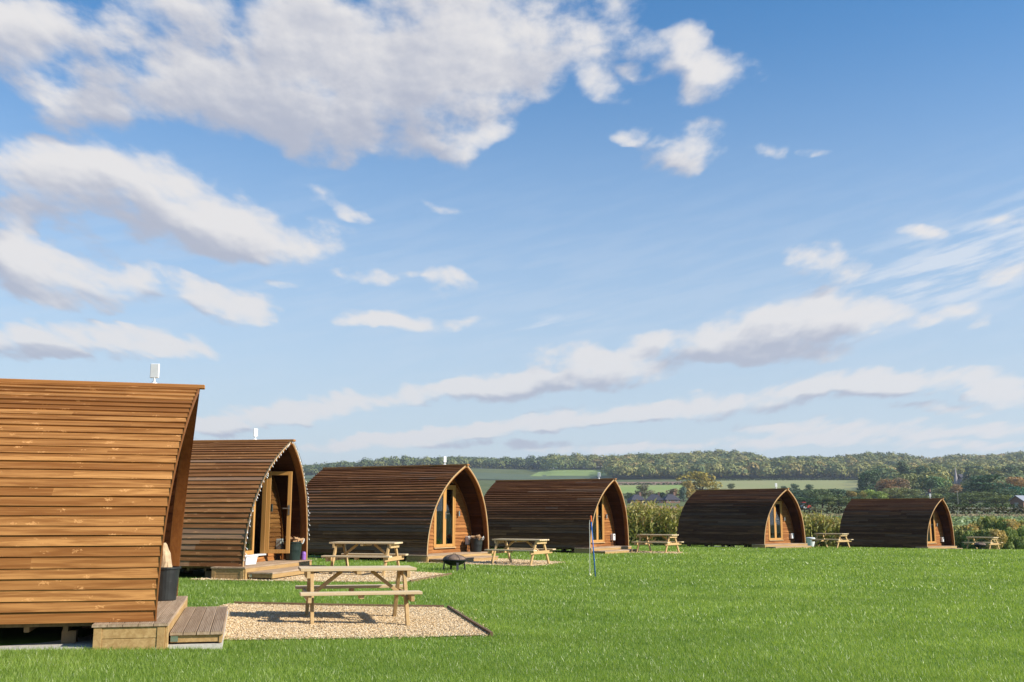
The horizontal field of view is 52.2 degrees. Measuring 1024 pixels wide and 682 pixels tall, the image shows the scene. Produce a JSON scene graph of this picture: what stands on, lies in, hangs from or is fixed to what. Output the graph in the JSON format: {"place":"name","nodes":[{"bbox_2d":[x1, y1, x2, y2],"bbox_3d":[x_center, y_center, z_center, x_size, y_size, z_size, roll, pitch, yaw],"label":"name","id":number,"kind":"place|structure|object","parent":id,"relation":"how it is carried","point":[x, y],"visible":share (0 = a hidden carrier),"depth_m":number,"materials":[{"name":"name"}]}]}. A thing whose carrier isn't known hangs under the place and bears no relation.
{"place":"outdoors","nodes":[
{"label":"outdoors","id":0,"kind":"place"},
{"bbox_2d":[305,472,611,479],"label":"pasture field","id":1,"kind":"structure","parent":0,"point":[491,476],"depth_m":1107.47,"materials":[{"name":"plant"}]},
{"bbox_2d":[0,545,1023,681],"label":"lawn","id":2,"kind":"structure","parent":0,"point":[14,636],"depth_m":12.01,"materials":[{"name":"plant"}]},
{"bbox_2d":[0,611,227,649],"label":"concrete slab","id":3,"kind":"structure","parent":2,"relation":"on","point":[85,641],"depth_m":10.72,"materials":[{"name":"concrete"}]},
{"bbox_2d":[0,364,227,649],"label":"glamping pod","id":4,"kind":"object","parent":3,"relation":"on","point":[94,475],"visible":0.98,"depth_m":11.10,"materials":[{"name":"brown wood"}]},
{"bbox_2d":[158,566,180,600],"bbox_3d":[-4.490,3.129,13.506,0.398,0.420,0.398,0,-9,0],"label":"log tub","id":5,"kind":"object","parent":4,"relation":"on","point":[168,582],"visible":0.58,"depth_m":13.37,"materials":[{"name":"grey metal"}]},
{"bbox_2d":[161,543,171,566],"bbox_3d":[-4.508,2.953,13.528,0.279,0.675,0.276,0,-7,-23],"label":"paper sack","id":6,"kind":"object","parent":5,"relation":"in","point":[166,558],"visible":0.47,"depth_m":13.47,"materials":[{"name":"paper"}]},
{"bbox_2d":[234,601,443,607],"bbox_3d":[-2.636,4.072,16.057,3.186,0.174,0.035,2,-10,-8],"label":"edging board","id":7,"kind":"object","parent":2,"relation":"on","point":[320,604],"visible":0.45,"depth_m":16.04,"materials":[{"name":"wood"}]},
{"bbox_2d":[217,603,488,640],"bbox_3d":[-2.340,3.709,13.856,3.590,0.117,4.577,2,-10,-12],"label":"gravel patch","id":8,"kind":"object","parent":2,"relation":"on","point":[346,631],"visible":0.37,"depth_m":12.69,"materials":[{"name":"gravel"}]},
{"bbox_2d":[295,565,421,625],"bbox_3d":[-2.099,3.431,14.076,1.550,0.762,1.550,2,-10,-14],"label":"picnic table","id":9,"kind":"object","parent":8,"relation":"on","point":[309,593],"visible":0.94,"depth_m":13.90,"materials":[{"name":"brown wood"}]},
{"bbox_2d":[442,553,466,570],"bbox_3d":[-1.444,5.536,26.195,0.670,0.430,0.670,0,-9,0],"label":"fire bowl","id":10,"kind":"object","parent":2,"relation":"on","point":[454,559],"visible":0.95,"depth_m":26.01,"materials":[{"name":"black metal"}]},
{"bbox_2d":[447,605,492,636],"bbox_3d":[-0.620,3.872,14.495,0.035,0.111,3.646,2,-10,-12],"label":"edging board","id":11,"kind":"object","parent":2,"relation":"on","point":[483,628],"visible":0.52,"depth_m":14.12,"materials":[{"name":"wood"}]},
{"bbox_2d":[589,516,595,576],"bbox_3d":[1.922,4.955,25.139,0.180,1.502,0.088,0,-9,0],"label":"swingball set","id":12,"kind":"object","parent":2,"relation":"on","point":[590,520],"visible":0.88,"depth_m":25.15,"materials":[{"name":"blue plastic"}]},
{"bbox_2d":[810,533,852,547],"bbox_3d":[15.974,10.002,52.273,1.550,0.762,1.550,-9,-13,44],"label":"picnic table","id":13,"kind":"object","parent":2,"relation":"on","point":[838,540],"visible":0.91,"depth_m":52.12,"materials":[{"name":"brown wood"}]},
{"bbox_2d":[970,528,993,541],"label":"bush","id":14,"kind":"object","parent":2,"relation":"on","point":[981,533],"visible":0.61,"depth_m":65.12,"materials":[{"name":"green plant"}]},
{"bbox_2d":[962,537,1002,548],"bbox_3d":[25.722,11.098,57.164,1.550,0.762,1.550,9,-13,-41],"label":"picnic table","id":15,"kind":"object","parent":2,"relation":"on","point":[990,543],"visible":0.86,"depth_m":57.00,"materials":[{"name":"brown wood"}]},
{"bbox_2d":[979,529,1007,548],"bbox_3d":[29.765,12.492,64.693,1.715,1.778,1.402,-5,-11,28],"label":"bush","id":16,"kind":"object","parent":2,"relation":"on","point":[1000,535],"visible":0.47,"depth_m":64.42,"materials":[{"name":"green plant"}]},
{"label":"gravel patch","id":17,"kind":"structure","parent":2,"relation":"on","visible":0},
{"bbox_2d":[417,558,565,565],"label":"pea gravel","id":18,"kind":"structure","parent":17,"relation":"on","point":[516,562],"depth_m":30.57,"materials":[{"name":"gravel"}]},
{"bbox_2d":[484,539,555,565],"bbox_3d":[0.244,6.098,30.158,1.550,0.762,1.550,-4,-11,26],"label":"picnic table","id":19,"kind":"object","parent":17,"relation":"on","point":[533,550],"visible":0.93,"depth_m":29.99,"materials":[{"name":"brown wood"}]},
{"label":"gravel patch","id":20,"kind":"structure","parent":2,"relation":"on","visible":0},
{"bbox_2d":[627,551,681,553],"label":"pea gravel","id":21,"kind":"structure","parent":20,"relation":"on","point":[670,552],"depth_m":40.88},
{"bbox_2d":[631,534,683,552],"bbox_3d":[5.779,8.049,41.443,1.550,0.762,1.550,-6,-11,32],"label":"picnic table","id":22,"kind":"object","parent":20,"relation":"on","point":[666,543],"visible":0.91,"depth_m":41.33,"materials":[{"name":"brown wood"}]},
{"bbox_2d":[0,0,1023,464],"label":"sky","id":23,"kind":"structure","parent":0,"point":[373,229],"materials":[{"name":"blue"}]},
{"bbox_2d":[531,469,611,475],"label":"pasture field","id":24,"kind":"structure","parent":0,"point":[572,472],"depth_m":1210.99,"materials":[{"name":"plant"}]},
{"bbox_2d":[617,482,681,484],"bbox_3d":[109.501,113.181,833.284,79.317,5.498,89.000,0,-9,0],"label":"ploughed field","id":25,"kind":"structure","parent":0,"point":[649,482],"depth_m":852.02,"materials":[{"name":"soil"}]},
{"bbox_2d":[619,485,682,493],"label":"green field","id":26,"kind":"structure","parent":0,"point":[625,489],"depth_m":729.49,"materials":[{"name":"plant"}]},
{"bbox_2d":[304,468,1020,548],"bbox_3d":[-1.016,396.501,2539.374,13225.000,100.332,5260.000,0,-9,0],"label":"terrain","id":27,"kind":"structure","parent":0,"point":[485,485],"depth_m":894.46,"materials":[{"name":"plant"}]},
{"bbox_2d":[627,492,645,502],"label":"house","id":28,"kind":"structure","parent":27,"relation":"on","point":[634,497],"depth_m":462.80,"materials":[{"name":"grey brick"}]},
{"bbox_2d":[635,484,655,498],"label":"tree","id":29,"kind":"object","parent":27,"relation":"on","point":[642,488],"visible":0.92,"depth_m":553.43,"materials":[{"name":"green plant"}]},
{"bbox_2d":[618,482,680,484],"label":"hedge","id":30,"kind":"object","parent":27,"relation":"on","point":[646,483],"visible":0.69,"depth_m":796.18,"materials":[{"name":"green plant"}]},
{"bbox_2d":[646,492,662,502],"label":"house","id":31,"kind":"structure","parent":27,"relation":"on","point":[653,497],"depth_m":457.27,"materials":[{"name":"grey brick"}]},
{"bbox_2d":[662,492,680,502],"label":"house","id":32,"kind":"structure","parent":27,"relation":"on","point":[671,498],"depth_m":462.32,"materials":[{"name":"grey brick"}]},
{"bbox_2d":[626,499,726,545],"bbox_3d":[4.729,11.512,65.790,18.017,3.446,5.703,0,-9,0],"label":"tall crop","id":33,"kind":"object","parent":27,"relation":"on","point":[646,519],"visible":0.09,"depth_m":64.07,"materials":[{"name":"green plant"}]},
{"bbox_2d":[678,487,686,501],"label":"tree","id":34,"kind":"object","parent":27,"relation":"on","point":[682,491],"visible":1,"depth_m":494.43,"materials":[{"name":"green plant"}]},
{"bbox_2d":[677,480,695,498],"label":"tree","id":35,"kind":"object","parent":27,"relation":"on","point":[689,491],"visible":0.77,"depth_m":506.30,"materials":[{"name":"green plant"}]},
{"bbox_2d":[675,471,722,491],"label":"tree","id":36,"kind":"object","parent":27,"relation":"on","point":[703,476],"visible":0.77,"depth_m":515.15,"materials":[{"name":"green plant"}]},
{"bbox_2d":[794,496,823,506],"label":"tree","id":37,"kind":"object","parent":27,"relation":"on","point":[809,501],"visible":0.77,"depth_m":296.05,"materials":[{"name":"green plant"}]},
{"bbox_2d":[801,489,831,503],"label":"tree","id":38,"kind":"object","parent":27,"relation":"on","point":[813,492],"visible":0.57,"depth_m":413.27,"materials":[{"name":"green plant"}]},
{"bbox_2d":[811,494,842,507],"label":"tree","id":39,"kind":"object","parent":27,"relation":"on","point":[825,495],"visible":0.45,"depth_m":300.82,"materials":[{"name":"green plant"}]},
{"bbox_2d":[820,488,846,498],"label":"tree","id":40,"kind":"object","parent":27,"relation":"on","point":[833,490],"visible":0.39,"depth_m":419.91,"materials":[{"name":"green plant"}]},
{"bbox_2d":[817,496,850,507],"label":"tree","id":41,"kind":"object","parent":27,"relation":"on","point":[829,499],"visible":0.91,"depth_m":291.06,"materials":[{"name":"green plant"}]},
{"bbox_2d":[802,510,880,547],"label":"tall crop","id":42,"kind":"object","parent":27,"relation":"on","point":[814,523],"visible":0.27,"depth_m":66.60,"materials":[{"name":"green plant"}]},
{"bbox_2d":[864,489,888,498],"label":"tree","id":43,"kind":"object","parent":27,"relation":"on","point":[873,493],"visible":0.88,"depth_m":370.66,"materials":[{"name":"green plant"}]},
{"bbox_2d":[873,487,910,498],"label":"tree","id":44,"kind":"object","parent":27,"relation":"on","point":[894,494],"visible":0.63,"depth_m":396.73,"materials":[{"name":"green plant"}]},
{"bbox_2d":[896,461,909,475],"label":"tree","id":45,"kind":"object","parent":27,"relation":"on","point":[903,468],"visible":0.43,"depth_m":654.86,"materials":[{"name":"green plant"}]},
{"bbox_2d":[800,504,1023,513],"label":"hedge","id":46,"kind":"object","parent":27,"relation":"on","point":[952,511],"visible":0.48,"depth_m":165.40,"materials":[{"name":"green plant"}]},
{"bbox_2d":[802,513,1023,518],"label":"dry grass","id":47,"kind":"structure","parent":27,"relation":"on","point":[961,515],"depth_m":158.97,"materials":[{"name":"plant"}]},
{"bbox_2d":[803,515,1023,530],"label":"leafy crop","id":48,"kind":"object","parent":27,"relation":"on","point":[962,520],"visible":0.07,"depth_m":143.02,"materials":[{"name":"plant"}]},
{"bbox_2d":[897,489,929,497],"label":"tree","id":49,"kind":"object","parent":27,"relation":"on","point":[915,492],"visible":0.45,"depth_m":395.86,"materials":[{"name":"green plant"}]},
{"bbox_2d":[926,493,950,502],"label":"tree","id":50,"kind":"object","parent":27,"relation":"on","point":[937,495],"visible":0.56,"depth_m":338.34,"materials":[{"name":"green plant"}]},
{"bbox_2d":[930,486,952,500],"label":"tree","id":51,"kind":"object","parent":27,"relation":"on","point":[941,489],"visible":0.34,"depth_m":405.66,"materials":[{"name":"green plant"}]},
{"bbox_2d":[945,492,983,503],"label":"tree","id":52,"kind":"object","parent":27,"relation":"on","point":[967,499],"visible":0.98,"depth_m":335.42,"materials":[{"name":"green plant"}]},
{"bbox_2d":[953,525,976,542],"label":"bush","id":53,"kind":"object","parent":27,"relation":"on","point":[958,533],"visible":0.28,"depth_m":68.00,"materials":[{"name":"green plant"}]},
{"bbox_2d":[961,523,978,534],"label":"bush","id":54,"kind":"object","parent":27,"relation":"on","point":[975,526],"visible":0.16,"depth_m":67.99,"materials":[{"name":"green plant"}]},
{"bbox_2d":[961,531,979,548],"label":"bush","id":55,"kind":"object","parent":27,"relation":"on","point":[967,534],"visible":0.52,"depth_m":65.32,"materials":[{"name":"green plant"}]},
{"bbox_2d":[970,516,987,529],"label":"bush","id":56,"kind":"object","parent":27,"relation":"on","point":[980,525],"visible":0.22,"depth_m":68.27,"materials":[{"name":"green plant"}]},
{"bbox_2d":[946,503,1016,510],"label":"hedge","id":57,"kind":"object","parent":27,"relation":"on","point":[983,505],"visible":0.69,"depth_m":219.00,"materials":[{"name":"green plant"}]},
{"bbox_2d":[962,491,1008,506],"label":"tree","id":58,"kind":"object","parent":27,"relation":"on","point":[984,495],"visible":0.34,"depth_m":341.53,"materials":[{"name":"green plant"}]},
{"bbox_2d":[963,474,1012,503],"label":"tree","id":59,"kind":"object","parent":27,"relation":"on","point":[982,483],"visible":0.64,"depth_m":399.54,"materials":[{"name":"green plant"}]},
{"bbox_2d":[981,495,1011,506],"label":"tree","id":60,"kind":"object","parent":27,"relation":"on","point":[993,500],"visible":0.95,"depth_m":314.69,"materials":[{"name":"green plant"}]},
{"bbox_2d":[996,517,1008,530],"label":"bush","id":61,"kind":"object","parent":27,"relation":"on","point":[1000,525],"visible":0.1,"depth_m":67.58,"materials":[{"name":"green plant"}]},
{"bbox_2d":[989,489,1020,504],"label":"tree","id":62,"kind":"object","parent":27,"relation":"on","point":[1008,492],"visible":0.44,"depth_m":343.52,"materials":[{"name":"green plant"}]},
{"bbox_2d":[1000,527,1014,548],"bbox_3d":[30.856,12.430,65.090,1.296,1.752,1.036,8,-12,-39],"label":"bush","id":63,"kind":"object","parent":27,"relation":"on","point":[1009,544],"visible":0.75,"depth_m":64.71,"materials":[{"name":"green plant"}]},
{"bbox_2d":[1001,486,1023,496],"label":"tree","id":64,"kind":"object","parent":27,"relation":"on","point":[1018,489],"visible":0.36,"depth_m":369.61,"materials":[{"name":"green plant"}]},
{"bbox_2d":[1008,495,1023,510],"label":"shed","id":65,"kind":"structure","parent":27,"relation":"on","point":[1017,499],"depth_m":228.07,"materials":[{"name":"grey metal"}]},
{"bbox_2d":[1009,525,1023,549],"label":"bush","id":66,"kind":"object","parent":27,"relation":"on","point":[1018,534],"visible":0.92,"depth_m":64.77,"materials":[{"name":"green plant"}]},
{"bbox_2d":[573,467,951,480],"bbox_3d":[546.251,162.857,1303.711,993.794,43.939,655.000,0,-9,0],"label":"field","id":67,"kind":"structure","parent":0,"point":[717,477],"depth_m":1103.32,"materials":[{"name":"plant"}]},
{"bbox_2d":[539,448,1023,477],"bbox_3d":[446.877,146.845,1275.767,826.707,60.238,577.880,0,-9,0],"label":"hillside wood","id":68,"kind":"object","parent":67,"relation":"on","point":[723,463],"visible":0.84,"depth_m":1145.46,"materials":[{"name":"green plant"}]},
{"bbox_2d":[692,480,873,490],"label":"stubble field","id":69,"kind":"structure","parent":0,"point":[817,484],"depth_m":811.73,"materials":[{"name":"plant"}]},
{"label":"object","id":70,"kind":"structure","parent":0,"visible":0},
{"bbox_2d":[688,477,858,480],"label":"hedge","id":71,"kind":"object","parent":70,"relation":"on","point":[728,479],"visible":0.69,"depth_m":899.04,"materials":[{"name":"green plant"}]},
{"bbox_2d":[856,469,887,496],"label":"tree","id":72,"kind":"object","parent":70,"relation":"on","point":[868,478],"visible":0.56,"depth_m":495.68,"materials":[{"name":"green plant"}]},
{"bbox_2d":[874,479,897,496],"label":"tree","id":73,"kind":"object","parent":70,"relation":"on","point":[884,483],"visible":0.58,"depth_m":455.20,"materials":[{"name":"brown plant"}]},
{"bbox_2d":[893,478,910,495],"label":"tree","id":74,"kind":"object","parent":70,"relation":"on","point":[902,483],"visible":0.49,"depth_m":463.71,"materials":[{"name":"brown plant"}]},
{"bbox_2d":[896,474,924,493],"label":"tree","id":75,"kind":"object","parent":70,"relation":"on","point":[910,478],"visible":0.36,"depth_m":495.15,"materials":[{"name":"green plant"}]},
{"bbox_2d":[911,477,940,493],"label":"tree","id":76,"kind":"object","parent":70,"relation":"on","point":[926,485],"visible":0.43,"depth_m":444.84,"materials":[{"name":"green plant"}]},
{"bbox_2d":[929,464,947,472],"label":"tree","id":77,"kind":"object","parent":70,"relation":"on","point":[936,468],"visible":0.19,"depth_m":673.82,"materials":[{"name":"green plant"}]},
{"bbox_2d":[925,476,952,491],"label":"tree","id":78,"kind":"object","parent":70,"relation":"on","point":[939,480],"visible":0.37,"depth_m":473.90,"materials":[{"name":"green plant"}]},
{"bbox_2d":[858,461,1023,494],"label":"village wood","id":79,"kind":"object","parent":70,"relation":"on","point":[889,472],"visible":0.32,"depth_m":712.03,"materials":[{"name":"green plant"}]},
{"bbox_2d":[947,484,962,493],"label":"tree","id":80,"kind":"object","parent":70,"relation":"on","point":[955,488],"visible":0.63,"depth_m":464.91,"materials":[{"name":"brown plant"}]},
{"bbox_2d":[952,468,964,484],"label":"church","id":81,"kind":"structure","parent":70,"relation":"on","point":[958,479],"depth_m":793.25,"materials":[{"name":"stone"}]},
{"bbox_2d":[960,468,988,483],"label":"tree","id":82,"kind":"object","parent":70,"relation":"on","point":[980,472],"visible":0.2,"depth_m":633.54,"materials":[{"name":"green plant"}]},
{"bbox_2d":[995,477,1023,491],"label":"tree","id":83,"kind":"object","parent":70,"relation":"on","point":[1011,480],"visible":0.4,"depth_m":463.93,"materials":[{"name":"brown plant"}]},
{"bbox_2d":[1002,464,1018,476],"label":"tree","id":84,"kind":"object","parent":70,"relation":"on","point":[1010,468],"visible":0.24,"depth_m":684.68,"materials":[{"name":"green plant"}]},
{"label":"concrete slab","id":85,"kind":"structure","parent":0,"visible":0},
{"bbox_2d":[180,428,325,580],"bbox_3d":[-7.368,3.585,23.214,5.942,3.262,3.809,-1,-10,10],"label":"glamping pod","id":86,"kind":"object","parent":85,"relation":"on","point":[225,478],"visible":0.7,"depth_m":22.21,"materials":[{"name":"brown wood"}]},
{"bbox_2d":[245,502,255,554],"bbox_3d":[-5.727,3.727,22.802,0.055,1.825,0.552,-1,-10,10],"label":"window","id":87,"kind":"structure","parent":86,"relation":"in","point":[251,532],"depth_m":22.88,"materials":[{"name":"brown wood"}]},
{"bbox_2d":[244,556,257,564],"bbox_3d":[-5.550,4.575,21.783,0.320,0.168,0.490,-3,-10,15],"label":"storage box","id":88,"kind":"object","parent":86,"relation":"on","point":[250,560],"visible":0.62,"depth_m":21.74,"materials":[{"name":"white plastic"}]},
{"bbox_2d":[244,440,309,555],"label":"fairy lights","id":89,"kind":"object","parent":86,"relation":"hanging from","point":[288,444],"visible":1,"depth_m":22.77,"materials":[{"name":"plastic"}]},
{"bbox_2d":[265,471,292,552],"bbox_3d":[-5.274,3.868,23.642,0.552,1.825,0.189,0,-9,0],"label":"door","id":90,"kind":"structure","parent":86,"relation":"in","point":[269,483],"depth_m":23.61,"materials":[{"name":"brown wood"}]},
{"bbox_2d":[282,539,304,559],"bbox_3d":[-5.049,4.802,24.117,0.439,0.491,0.436,-8,-12,39],"label":"log tub","id":91,"kind":"object","parent":86,"relation":"on","point":[295,551],"visible":0.91,"depth_m":23.96,"materials":[{"name":"green plastic"}]},
{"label":"concrete slab","id":92,"kind":"structure","parent":0,"visible":0},
{"bbox_2d":[305,456,498,562],"bbox_3d":[-3.650,5.298,32.806,5.942,3.262,3.800,-5,-11,28],"label":"glamping pod","id":93,"kind":"object","parent":92,"relation":"on","point":[431,513],"visible":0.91,"depth_m":31.97,"materials":[{"name":"brown wood"}]},
{"bbox_2d":[435,492,444,546],"bbox_3d":[-2.218,5.356,31.895,0.055,1.825,0.552,-5,-11,28],"label":"window","id":94,"kind":"structure","parent":93,"relation":"in","point":[440,510],"depth_m":31.93,"materials":[{"name":"brown wood"}]},
{"bbox_2d":[444,487,454,546],"bbox_3d":[-1.955,5.437,32.378,0.189,1.825,0.552,-5,-11,28],"label":"door","id":95,"kind":"structure","parent":93,"relation":"in","point":[449,492],"depth_m":32.42,"materials":[{"name":"brown wood"}]},
{"bbox_2d":[468,536,483,551],"bbox_3d":[-1.125,6.372,32.852,0.436,0.491,0.439,5,-10,-25],"label":"log tub","id":96,"kind":"object","parent":93,"relation":"on","point":[475,544],"visible":0.98,"depth_m":32.70,"materials":[{"name":"grey metal"}]},
{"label":"concrete slab","id":97,"kind":"structure","parent":0,"visible":0},
{"bbox_2d":[484,472,636,553],"bbox_3d":[1.841,7.001,42.437,5.942,3.262,3.808,-5,-11,30],"label":"glamping pod","id":98,"kind":"object","parent":97,"relation":"on","point":[557,513],"visible":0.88,"depth_m":41.63,"materials":[{"name":"brown wood"}]},
{"bbox_2d":[592,510,597,541],"bbox_3d":[3.241,7.051,41.481,0.055,1.825,0.552,-5,-11,30],"label":"door","id":99,"kind":"structure","parent":98,"relation":"in","point":[595,538],"depth_m":41.52,"materials":[{"name":"brown wood"}]},
{"bbox_2d":[597,496,603,541],"bbox_3d":[3.520,7.131,41.953,0.189,1.825,0.552,-5,-11,30],"label":"door","id":100,"kind":"structure","parent":98,"relation":"in","point":[600,507],"depth_m":41.98,"materials":[{"name":"brown wood"}]},
{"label":"concrete slab","id":101,"kind":"structure","parent":0,"visible":0},
{"bbox_2d":[677,483,810,548],"bbox_3d":[11.671,8.844,52.655,3.805,3.262,5.942,9,-13,-42],"label":"glamping pod","id":102,"kind":"object","parent":101,"relation":"on","point":[772,518],"visible":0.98,"depth_m":51.90,"materials":[{"name":"brown wood"}]},
{"bbox_2d":[769,504,775,539],"bbox_3d":[12.741,8.833,51.341,0.552,1.825,0.055,9,-13,-42],"label":"door","id":103,"kind":"structure","parent":102,"relation":"in","point":[772,531],"depth_m":51.35,"materials":[{"name":"brown wood"}]},
{"bbox_2d":[775,502,781,539],"bbox_3d":[13.147,8.896,51.713,0.552,1.825,0.189,9,-13,-42],"label":"door","id":104,"kind":"structure","parent":102,"relation":"in","point":[778,523],"depth_m":51.74,"materials":[{"name":"brown wood"}]},
{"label":"concrete slab","id":105,"kind":"structure","parent":0,"visible":0},
{"bbox_2d":[839,494,962,548],"bbox_3d":[22.321,10.458,60.220,3.802,3.262,5.942,9,-13,-44],"label":"glamping pod","id":106,"kind":"object","parent":105,"relation":"on","point":[906,523],"visible":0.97,"depth_m":59.54,"materials":[{"name":"brown wood"}]},
{"bbox_2d":[930,512,935,542],"bbox_3d":[23.826,10.517,59.314,0.552,1.825,0.189,9,-13,-44],"label":"door","id":107,"kind":"structure","parent":106,"relation":"in","point":[932,525],"depth_m":59.34,"materials":[{"name":"brown wood"}]},
{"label":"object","id":108,"kind":"structure","parent":0,"visible":0},
{"bbox_2d":[302,455,550,475],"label":"hill wood","id":109,"kind":"object","parent":108,"relation":"on","point":[530,462],"visible":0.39,"depth_m":1427.95,"materials":[{"name":"green plant"}]},
{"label":"gravel patch","id":110,"kind":"structure","parent":0,"visible":0},
{"bbox_2d":[190,571,448,582],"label":"pea gravel","id":111,"kind":"structure","parent":110,"relation":"on","point":[364,576],"depth_m":22.12,"materials":[{"name":"gravel"}]},
{"bbox_2d":[321,541,407,575],"bbox_3d":[-3.293,4.912,23.551,1.550,0.762,1.550,-2,-10,10],"label":"picnic table","id":112,"kind":"object","parent":110,"relation":"on","point":[346,555],"visible":0.95,"depth_m":23.38,"materials":[{"name":"brown wood"}]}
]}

